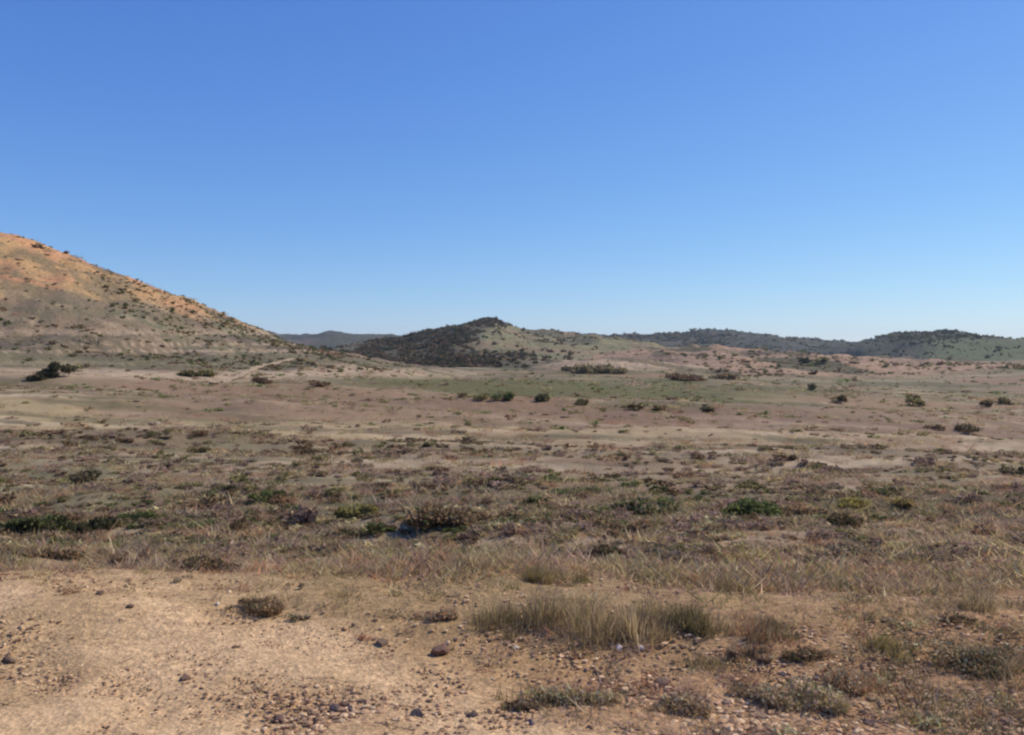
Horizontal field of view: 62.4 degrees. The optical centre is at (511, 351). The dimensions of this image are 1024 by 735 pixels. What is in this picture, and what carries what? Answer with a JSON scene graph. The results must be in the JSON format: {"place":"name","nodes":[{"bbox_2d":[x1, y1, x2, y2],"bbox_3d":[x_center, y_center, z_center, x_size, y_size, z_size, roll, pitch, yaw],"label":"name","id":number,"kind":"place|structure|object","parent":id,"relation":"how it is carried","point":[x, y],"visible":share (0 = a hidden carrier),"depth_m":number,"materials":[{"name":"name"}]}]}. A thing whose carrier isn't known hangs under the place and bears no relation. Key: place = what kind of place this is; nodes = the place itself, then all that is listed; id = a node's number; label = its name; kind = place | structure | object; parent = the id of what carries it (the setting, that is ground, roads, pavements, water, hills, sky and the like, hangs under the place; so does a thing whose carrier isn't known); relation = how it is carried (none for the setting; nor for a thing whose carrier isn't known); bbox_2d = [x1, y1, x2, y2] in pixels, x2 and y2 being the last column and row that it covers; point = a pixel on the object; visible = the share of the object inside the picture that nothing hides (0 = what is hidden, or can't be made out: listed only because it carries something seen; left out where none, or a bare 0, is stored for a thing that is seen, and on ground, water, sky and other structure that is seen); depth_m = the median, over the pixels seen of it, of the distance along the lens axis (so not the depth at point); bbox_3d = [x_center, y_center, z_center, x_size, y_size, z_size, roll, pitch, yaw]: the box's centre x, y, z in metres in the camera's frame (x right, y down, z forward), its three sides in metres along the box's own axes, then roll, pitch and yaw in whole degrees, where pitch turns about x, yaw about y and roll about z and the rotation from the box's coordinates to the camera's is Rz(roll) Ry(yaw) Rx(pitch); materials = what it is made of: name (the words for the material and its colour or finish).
{"place":"outdoors","nodes":[
{"label":"outdoors","id":0,"kind":"place"},
{"bbox_2d":[0,233,403,370],"bbox_3d":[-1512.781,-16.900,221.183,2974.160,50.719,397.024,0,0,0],"label":"hill","id":1,"kind":"structure","parent":0,"point":[68,293],"depth_m":159.24,"materials":[{"name":"soil"}]},
{"bbox_2d":[0,232,271,359],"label":"scree","id":2,"kind":"structure","parent":1,"relation":"on","point":[89,308],"depth_m":172.38,"materials":[{"name":"stone"}]},
{"bbox_2d":[0,233,410,371],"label":"hill scrub","id":3,"kind":"object","parent":1,"relation":"on","point":[274,342],"visible":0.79,"depth_m":166.06,"materials":[{"name":"green plant"}]},
{"bbox_2d":[211,358,294,382],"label":"path","id":4,"kind":"structure","parent":0,"point":[243,373],"depth_m":132.91,"materials":[{"name":"soil"}]},
{"bbox_2d":[0,357,1023,734],"bbox_3d":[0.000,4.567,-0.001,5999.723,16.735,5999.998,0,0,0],"label":"ground","id":5,"kind":"structure","parent":0,"point":[104,623],"depth_m":5.89,"materials":[{"name":"soil"}]},
{"bbox_2d":[2,656,14,662],"bbox_3d":[-2.619,1.608,4.404,0.075,0.046,0.048,0,0,23],"label":"stone","id":6,"kind":"object","parent":5,"relation":"on","point":[7,659],"visible":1,"depth_m":4.39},
{"bbox_2d":[0,550,30,566],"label":"grass clump","id":7,"kind":"object","parent":5,"relation":"on","point":[11,560],"visible":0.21,"depth_m":6.78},
{"bbox_2d":[20,373,48,380],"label":"bush","id":8,"kind":"object","parent":5,"relation":"on","point":[34,377],"visible":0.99,"depth_m":93.32,"materials":[{"name":"green plant"}]},
{"bbox_2d":[0,512,74,533],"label":"bush","id":9,"kind":"object","parent":5,"relation":"on","point":[36,523],"visible":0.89,"depth_m":10.88,"materials":[{"name":"green plant"}]},
{"bbox_2d":[36,361,76,377],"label":"bush","id":10,"kind":"object","parent":5,"relation":"on","point":[52,369],"visible":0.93,"depth_m":95.69,"materials":[{"name":"green plant"}]},
{"bbox_2d":[41,547,85,558],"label":"bush","id":11,"kind":"object","parent":5,"relation":"on","point":[70,552],"visible":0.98,"depth_m":7.35,"materials":[{"name":"brown plant"}]},
{"bbox_2d":[66,468,102,484],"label":"bush","id":12,"kind":"object","parent":5,"relation":"on","point":[89,475],"visible":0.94,"depth_m":17.49,"materials":[{"name":"green plant"}]},
{"bbox_2d":[66,514,121,532],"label":"bush","id":13,"kind":"object","parent":5,"relation":"on","point":[101,523],"visible":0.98,"depth_m":11.07,"materials":[{"name":"green plant"}]},
{"bbox_2d":[105,556,141,564],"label":"bush","id":14,"kind":"object","parent":5,"relation":"on","point":[112,560],"visible":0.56,"depth_m":7.22,"materials":[{"name":"brown plant"}]},
{"bbox_2d":[114,437,133,442],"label":"bush","id":15,"kind":"object","parent":5,"relation":"on","point":[124,440],"visible":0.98,"depth_m":30.68,"materials":[{"name":"brown plant"}]},
{"bbox_2d":[116,509,157,518],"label":"bush","id":16,"kind":"object","parent":5,"relation":"on","point":[149,513],"visible":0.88,"depth_m":11.56,"materials":[{"name":"green plant"}]},
{"bbox_2d":[175,368,217,376],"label":"bush","id":17,"kind":"object","parent":5,"relation":"on","point":[201,372],"visible":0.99,"depth_m":121.07,"materials":[{"name":"green plant"}]},
{"bbox_2d":[187,446,210,452],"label":"bush","id":18,"kind":"object","parent":5,"relation":"on","point":[200,449],"visible":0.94,"depth_m":29.59,"materials":[{"name":"green plant"}]},
{"bbox_2d":[168,553,241,572],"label":"bush","id":19,"kind":"object","parent":5,"relation":"on","point":[195,559],"visible":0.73,"depth_m":6.39,"materials":[{"name":"brown plant"}]},
{"bbox_2d":[216,484,236,490],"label":"bush","id":20,"kind":"object","parent":5,"relation":"on","point":[228,487],"visible":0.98,"depth_m":14.99,"materials":[{"name":"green plant"}]},
{"bbox_2d":[226,517,250,531],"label":"bush","id":21,"kind":"object","parent":5,"relation":"on","point":[242,522],"visible":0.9,"depth_m":10.99,"materials":[{"name":"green plant"}]},
{"bbox_2d":[224,590,293,617],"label":"bush","id":22,"kind":"object","parent":5,"relation":"on","point":[264,607],"visible":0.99,"depth_m":5.20,"materials":[{"name":"brown plant"}]},
{"bbox_2d":[249,374,272,383],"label":"bush","id":23,"kind":"object","parent":5,"relation":"on","point":[260,380],"visible":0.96,"depth_m":101.73,"materials":[{"name":"green plant"}]},
{"bbox_2d":[273,714,283,722],"bbox_3d":[-1.048,1.649,3.799,0.056,0.032,0.049,0,0,-42],"label":"stone","id":24,"kind":"object","parent":5,"relation":"on","point":[278,717],"visible":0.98,"depth_m":3.79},
{"bbox_2d":[281,613,312,621],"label":"bush","id":25,"kind":"object","parent":5,"relation":"on","point":[293,617],"visible":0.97,"depth_m":5.09,"materials":[{"name":"brown plant"}]},
{"bbox_2d":[288,448,319,453],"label":"bush","id":26,"kind":"object","parent":5,"relation":"on","point":[306,450],"visible":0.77,"depth_m":29.44,"materials":[{"name":"green plant"}]},
{"bbox_2d":[297,529,336,543],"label":"grass clump","id":27,"kind":"object","parent":5,"relation":"on","point":[312,538],"visible":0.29,"depth_m":8.82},
{"bbox_2d":[306,471,328,476],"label":"bush","id":28,"kind":"object","parent":5,"relation":"on","point":[322,472],"visible":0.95,"depth_m":20.18,"materials":[{"name":"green plant"}]},
{"bbox_2d":[306,379,331,386],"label":"bush","id":29,"kind":"object","parent":5,"relation":"on","point":[320,384],"visible":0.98,"depth_m":100.78,"materials":[{"name":"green plant"}]},
{"bbox_2d":[329,703,339,712],"bbox_3d":[-0.822,1.656,3.914,0.073,0.042,0.042,0,0,44],"label":"stone","id":30,"kind":"object","parent":5,"relation":"on","point":[334,707],"visible":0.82,"depth_m":3.90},
{"bbox_2d":[332,503,378,520],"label":"bush","id":31,"kind":"object","parent":5,"relation":"on","point":[344,511],"visible":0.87,"depth_m":11.54,"materials":[{"name":"green plant"}]},
{"bbox_2d":[376,638,387,646],"bbox_3d":[-0.732,1.646,4.774,0.056,0.041,0.081,0,0,-33],"label":"stone","id":32,"kind":"object","parent":5,"relation":"on","point":[381,642],"visible":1,"depth_m":4.75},
{"bbox_2d":[376,533,413,545],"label":"grass clump","id":33,"kind":"object","parent":5,"relation":"on","point":[391,542],"visible":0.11,"depth_m":9.12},
{"bbox_2d":[410,708,422,717],"bbox_3d":[-0.434,1.656,3.849,0.061,0.048,0.067,0,0,-19],"label":"stone","id":34,"kind":"object","parent":5,"relation":"on","point":[416,712],"visible":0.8,"depth_m":3.85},
{"bbox_2d":[412,608,458,621],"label":"bush","id":35,"kind":"object","parent":5,"relation":"on","point":[441,615],"visible":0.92,"depth_m":5.09,"materials":[{"name":"brown plant"}]},
{"bbox_2d":[399,503,473,531],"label":"bush","id":36,"kind":"object","parent":5,"relation":"on","point":[429,515],"visible":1,"depth_m":10.41,"materials":[{"name":"brown plant"}]},
{"bbox_2d":[430,643,449,655],"bbox_3d":[-0.393,1.659,4.673,0.117,0.073,0.068,0,0,-36],"label":"stone","id":37,"kind":"object","parent":5,"relation":"on","point":[442,649],"visible":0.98,"depth_m":4.65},
{"bbox_2d":[473,392,489,400],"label":"bush","id":38,"kind":"object","parent":5,"relation":"on","point":[482,396],"visible":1,"depth_m":79.17,"materials":[{"name":"green plant"}]},
{"bbox_2d":[460,553,508,570],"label":"grass clump","id":39,"kind":"object","parent":5,"relation":"on","point":[483,566],"visible":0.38,"depth_m":6.48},
{"bbox_2d":[459,592,540,642],"bbox_3d":[-0.040,1.546,5.045,0.568,0.248,0.560,0,0,42],"label":"grass clump","id":40,"kind":"object","parent":5,"relation":"on","point":[501,615],"visible":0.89,"depth_m":5.03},
{"bbox_2d":[490,389,514,399],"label":"bush","id":41,"kind":"object","parent":5,"relation":"on","point":[507,395],"visible":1,"depth_m":78.95,"materials":[{"name":"green plant"}]},
{"bbox_2d":[496,508,521,520],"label":"bush","id":42,"kind":"object","parent":5,"relation":"on","point":[504,513],"visible":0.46,"depth_m":10.81,"materials":[{"name":"brown plant"}]},
{"bbox_2d":[0,239,1023,734],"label":"dry grass cover","id":43,"kind":"object","parent":5,"relation":"on","point":[434,563],"visible":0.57,"depth_m":8.17,"materials":[{"name":"plant"}]},
{"bbox_2d":[0,494,1023,734],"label":"gravel","id":44,"kind":"structure","parent":5,"relation":"on","point":[319,719],"depth_m":4.13,"materials":[{"name":"gravel"}]},
{"bbox_2d":[0,326,1023,441],"bbox_3d":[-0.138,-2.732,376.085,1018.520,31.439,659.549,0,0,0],"label":"distant scrub","id":45,"kind":"object","parent":5,"relation":"on","point":[739,388],"visible":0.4,"depth_m":108.16,"materials":[{"name":"green plant"}]},
{"bbox_2d":[0,537,1023,734],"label":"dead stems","id":46,"kind":"object","parent":5,"relation":"on","point":[386,723],"visible":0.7,"depth_m":4.54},
{"bbox_2d":[0,416,1023,734],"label":"scrub ground cover","id":47,"kind":"object","parent":5,"relation":"on","point":[302,516],"visible":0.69,"depth_m":11.39,"materials":[{"name":"brown plant"}]},
{"bbox_2d":[499,697,549,710],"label":"bush","id":48,"kind":"object","parent":5,"relation":"on","point":[523,704],"visible":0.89,"depth_m":3.95,"materials":[{"name":"green plant"}]},
{"bbox_2d":[534,391,549,401],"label":"bush","id":49,"kind":"object","parent":5,"relation":"on","point":[541,397],"visible":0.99,"depth_m":79.74,"materials":[{"name":"green plant"}]},
{"bbox_2d":[517,554,592,587],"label":"grass clump","id":50,"kind":"object","parent":5,"relation":"on","point":[533,575],"visible":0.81,"depth_m":6.18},
{"bbox_2d":[512,681,625,708],"bbox_3d":[0.283,1.643,4.017,0.568,0.100,0.237,0,0,0],"label":"bush","id":51,"kind":"object","parent":5,"relation":"on","point":[550,697],"visible":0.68,"depth_m":4.01,"materials":[{"name":"green plant"}]},
{"bbox_2d":[513,578,625,651],"bbox_3d":[0.312,1.489,4.943,0.697,0.348,0.714,0,0,0],"label":"grass clump","id":52,"kind":"object","parent":5,"relation":"on","point":[538,610],"visible":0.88,"depth_m":4.97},
{"bbox_2d":[567,493,587,499],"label":"bush","id":53,"kind":"object","parent":5,"relation":"on","point":[578,496],"visible":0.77,"depth_m":13.93,"materials":[{"name":"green plant"}]},
{"bbox_2d":[574,398,589,405],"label":"bush","id":54,"kind":"object","parent":5,"relation":"on","point":[584,402],"visible":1,"depth_m":78.96,"materials":[{"name":"green plant"}]},
{"bbox_2d":[568,363,612,373],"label":"bush","id":55,"kind":"object","parent":5,"relation":"on","point":[585,368],"visible":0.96,"depth_m":290.51,"materials":[{"name":"green plant"}]},
{"bbox_2d":[575,512,606,519],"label":"bush","id":56,"kind":"object","parent":5,"relation":"on","point":[580,515],"visible":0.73,"depth_m":10.70,"materials":[{"name":"green plant"}]},
{"bbox_2d":[587,539,624,559],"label":"bush","id":57,"kind":"object","parent":5,"relation":"on","point":[608,549],"visible":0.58,"depth_m":7.42,"materials":[{"name":"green plant"}]},
{"bbox_2d":[577,588,672,648],"bbox_3d":[0.636,1.512,4.883,0.609,0.290,0.600,0,0,0],"label":"grass clump","id":58,"kind":"object","parent":5,"relation":"on","point":[633,628],"visible":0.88,"depth_m":4.82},
{"bbox_2d":[625,402,644,409],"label":"bush","id":59,"kind":"object","parent":5,"relation":"on","point":[634,405],"visible":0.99,"depth_m":78.61,"materials":[{"name":"green plant"}]},
{"bbox_2d":[609,495,683,514],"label":"bush","id":60,"kind":"object","parent":5,"relation":"on","point":[640,505],"visible":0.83,"depth_m":11.69,"materials":[{"name":"green plant"}]},
{"bbox_2d":[652,404,666,409],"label":"bush","id":61,"kind":"object","parent":5,"relation":"on","point":[658,407],"visible":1,"depth_m":78.64,"materials":[{"name":"green plant"}]},
{"bbox_2d":[654,678,668,687],"bbox_3d":[0.749,1.661,4.240,0.073,0.034,0.084,0,0,-39],"label":"stone","id":62,"kind":"object","parent":5,"relation":"on","point":[657,680],"visible":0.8,"depth_m":4.22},
{"bbox_2d":[640,592,720,642],"bbox_3d":[0.955,1.519,4.913,0.516,0.228,0.534,0,0,0],"label":"grass clump","id":63,"kind":"object","parent":5,"relation":"on","point":[669,609],"visible":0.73,"depth_m":4.92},
{"bbox_2d":[644,693,716,717],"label":"bush","id":64,"kind":"object","parent":5,"relation":"on","point":[689,702],"visible":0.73,"depth_m":3.88,"materials":[{"name":"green plant"}]},
{"bbox_2d":[663,371,707,380],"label":"bush","id":65,"kind":"object","parent":5,"relation":"on","point":[681,376],"visible":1,"depth_m":238.94,"materials":[{"name":"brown plant"}]},
{"bbox_2d":[661,597,733,638],"bbox_3d":[1.065,1.523,4.910,0.452,0.216,0.445,0,0,0],"label":"grass clump","id":66,"kind":"object","parent":5,"relation":"on","point":[681,625],"visible":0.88,"depth_m":4.86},
{"bbox_2d":[690,453,704,459],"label":"bush","id":67,"kind":"object","parent":5,"relation":"on","point":[698,456],"visible":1,"depth_m":25.71,"materials":[{"name":"brown plant"}]},
{"bbox_2d":[675,643,736,671],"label":"grass clump","id":68,"kind":"object","parent":5,"relation":"on","point":[702,658],"visible":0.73,"depth_m":4.46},
{"bbox_2d":[699,403,715,412],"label":"bush","id":69,"kind":"object","parent":5,"relation":"on","point":[706,408],"visible":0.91,"depth_m":76.63,"materials":[{"name":"green plant"}]},
{"bbox_2d":[676,568,760,593],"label":"grass clump","id":70,"kind":"object","parent":5,"relation":"on","point":[723,583],"visible":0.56,"depth_m":6.15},
{"bbox_2d":[708,372,740,379],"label":"bush","id":71,"kind":"object","parent":5,"relation":"on","point":[726,376],"visible":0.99,"depth_m":267.44,"materials":[{"name":"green plant"}]},
{"bbox_2d":[725,640,775,662],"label":"bush","id":72,"kind":"object","parent":5,"relation":"on","point":[754,650],"visible":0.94,"depth_m":4.54,"materials":[{"name":"brown plant"}]},
{"bbox_2d":[719,605,782,644],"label":"grass clump","id":73,"kind":"object","parent":5,"relation":"on","point":[758,632],"visible":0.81,"depth_m":4.76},
{"bbox_2d":[721,496,782,517],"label":"bush","id":74,"kind":"object","parent":5,"relation":"on","point":[747,506],"visible":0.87,"depth_m":10.86,"materials":[{"name":"green plant"}]},
{"bbox_2d":[726,668,792,708],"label":"bush","id":75,"kind":"object","parent":5,"relation":"on","point":[771,695],"visible":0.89,"depth_m":4.00,"materials":[{"name":"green plant"}]},
{"bbox_2d":[749,611,802,641],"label":"grass clump","id":76,"kind":"object","parent":5,"relation":"on","point":[783,633],"visible":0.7,"depth_m":4.83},
{"bbox_2d":[772,451,796,461],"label":"bush","id":77,"kind":"object","parent":5,"relation":"on","point":[791,457],"visible":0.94,"depth_m":25.54,"materials":[{"name":"brown plant"}]},
{"bbox_2d":[779,505,828,515],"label":"bush","id":78,"kind":"object","parent":5,"relation":"on","point":[798,510],"visible":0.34,"depth_m":11.16,"materials":[{"name":"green plant"}]},
{"bbox_2d":[781,644,836,666],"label":"bush","id":79,"kind":"object","parent":5,"relation":"on","point":[805,652],"visible":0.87,"depth_m":4.50,"materials":[{"name":"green plant"}]},
{"bbox_2d":[773,674,861,714],"bbox_3d":[1.408,1.614,3.971,0.468,0.147,0.372,0,0,0],"label":"bush","id":80,"kind":"object","parent":5,"relation":"on","point":[803,694],"visible":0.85,"depth_m":3.93,"materials":[{"name":"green plant"}]},
{"bbox_2d":[830,394,848,403],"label":"bush","id":81,"kind":"object","parent":5,"relation":"on","point":[840,398],"visible":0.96,"depth_m":134.20,"materials":[{"name":"green plant"}]},
{"bbox_2d":[826,512,865,526],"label":"bush","id":82,"kind":"object","parent":5,"relation":"on","point":[846,519],"visible":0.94,"depth_m":9.56,"materials":[{"name":"green plant"}]},
{"bbox_2d":[818,656,882,697],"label":"bush","id":83,"kind":"object","parent":5,"relation":"on","point":[843,675],"visible":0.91,"depth_m":4.14,"materials":[{"name":"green plant"}]},
{"bbox_2d":[835,496,872,507],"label":"bush","id":84,"kind":"object","parent":5,"relation":"on","point":[856,502],"visible":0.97,"depth_m":11.89,"materials":[{"name":"green plant"}]},
{"bbox_2d":[859,609,898,626],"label":"grass clump","id":85,"kind":"object","parent":5,"relation":"on","point":[886,617],"visible":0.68,"depth_m":5.03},
{"bbox_2d":[853,627,920,663],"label":"grass clump","id":86,"kind":"object","parent":5,"relation":"on","point":[879,638],"visible":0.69,"depth_m":4.64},
{"bbox_2d":[889,496,914,507],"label":"bush","id":87,"kind":"object","parent":5,"relation":"on","point":[900,501],"visible":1,"depth_m":11.89,"materials":[{"name":"green plant"}]},
{"bbox_2d":[903,393,924,406],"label":"bush","id":88,"kind":"object","parent":5,"relation":"on","point":[914,398],"visible":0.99,"depth_m":139.61,"materials":[{"name":"green plant"}]},
{"bbox_2d":[923,423,947,429],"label":"bush","id":89,"kind":"object","parent":5,"relation":"on","point":[938,426],"visible":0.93,"depth_m":61.05,"materials":[{"name":"brown plant"}]},
{"bbox_2d":[932,611,977,625],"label":"bush","id":90,"kind":"object","parent":5,"relation":"on","point":[959,618],"visible":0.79,"depth_m":5.09,"materials":[{"name":"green plant"}]},
{"bbox_2d":[899,636,1023,680],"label":"bush","id":91,"kind":"object","parent":5,"relation":"on","point":[978,659],"visible":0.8,"depth_m":4.41,"materials":[{"name":"green plant"}]},
{"bbox_2d":[920,580,1007,613],"bbox_3d":[2.995,1.602,5.581,0.479,0.256,0.597,0,0,-43],"label":"grass clump","id":92,"kind":"object","parent":5,"relation":"on","point":[977,601],"visible":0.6,"depth_m":5.51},
{"bbox_2d":[953,421,983,432],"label":"bush","id":93,"kind":"object","parent":5,"relation":"on","point":[963,427],"visible":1,"depth_m":60.49,"materials":[{"name":"green plant"}]},
{"bbox_2d":[965,519,998,535],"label":"bush","id":94,"kind":"object","parent":5,"relation":"on","point":[977,529],"visible":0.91,"depth_m":9.24,"materials":[{"name":"brown plant"}]},
{"bbox_2d":[979,399,996,406],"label":"bush","id":95,"kind":"object","parent":5,"relation":"on","point":[987,403],"visible":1,"depth_m":139.58,"materials":[{"name":"green plant"}]},
{"bbox_2d":[996,397,1013,404],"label":"bush","id":96,"kind":"object","parent":5,"relation":"on","point":[1004,400],"visible":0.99,"depth_m":143.62,"materials":[{"name":"green plant"}]},
{"bbox_2d":[998,463,1023,474],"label":"bush","id":97,"kind":"object","parent":5,"relation":"on","point":[1008,470],"visible":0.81,"depth_m":22.04,"materials":[{"name":"green plant"}]},
{"bbox_2d":[0,0,1023,341],"label":"sky","id":98,"kind":"structure","parent":0,"point":[848,170],"materials":[{"name":"blue"}]},
{"bbox_2d":[271,319,1023,380],"bbox_3d":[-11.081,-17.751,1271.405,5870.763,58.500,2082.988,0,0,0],"label":"distant hills","id":99,"kind":"structure","parent":0,"point":[333,339],"depth_m":511.95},
{"bbox_2d":[315,316,606,367],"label":"peak scrub","id":100,"kind":"object","parent":99,"relation":"on","point":[436,355],"visible":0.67,"depth_m":496.05,"materials":[{"name":"green plant"}]},
{"bbox_2d":[554,363,581,371],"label":"bush","id":101,"kind":"object","parent":99,"relation":"on","point":[565,367],"visible":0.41,"depth_m":302.75,"materials":[{"name":"green plant"}]},
{"bbox_2d":[605,364,628,373],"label":"bush","id":102,"kind":"object","parent":99,"relation":"on","point":[617,370],"visible":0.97,"depth_m":286.91,"materials":[{"name":"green plant"}]},
{"bbox_2d":[568,328,853,352],"bbox_3d":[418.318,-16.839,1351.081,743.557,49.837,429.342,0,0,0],"label":"ridge scrub","id":103,"kind":"object","parent":99,"relation":"on","point":[676,334],"visible":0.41,"depth_m":1365.83,"materials":[{"name":"green plant"}]},
{"bbox_2d":[522,345,1023,379],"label":"slope scrub","id":104,"kind":"object","parent":99,"relation":"on","point":[1007,366],"visible":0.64,"depth_m":393.12,"materials":[{"name":"green plant"}]},
{"bbox_2d":[797,356,811,362],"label":"bush","id":105,"kind":"object","parent":99,"relation":"on","point":[804,360],"visible":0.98,"depth_m":405.69,"materials":[{"name":"green plant"}]},
{"bbox_2d":[814,356,828,362],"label":"bush","id":106,"kind":"object","parent":99,"relation":"on","point":[823,358],"visible":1,"depth_m":398.40,"materials":[{"name":"green plant"}]},
{"bbox_2d":[828,328,1023,358],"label":"hill scrub","id":107,"kind":"object","parent":99,"relation":"on","point":[946,330],"visible":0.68,"depth_m":912.17,"materials":[{"name":"green plant"}]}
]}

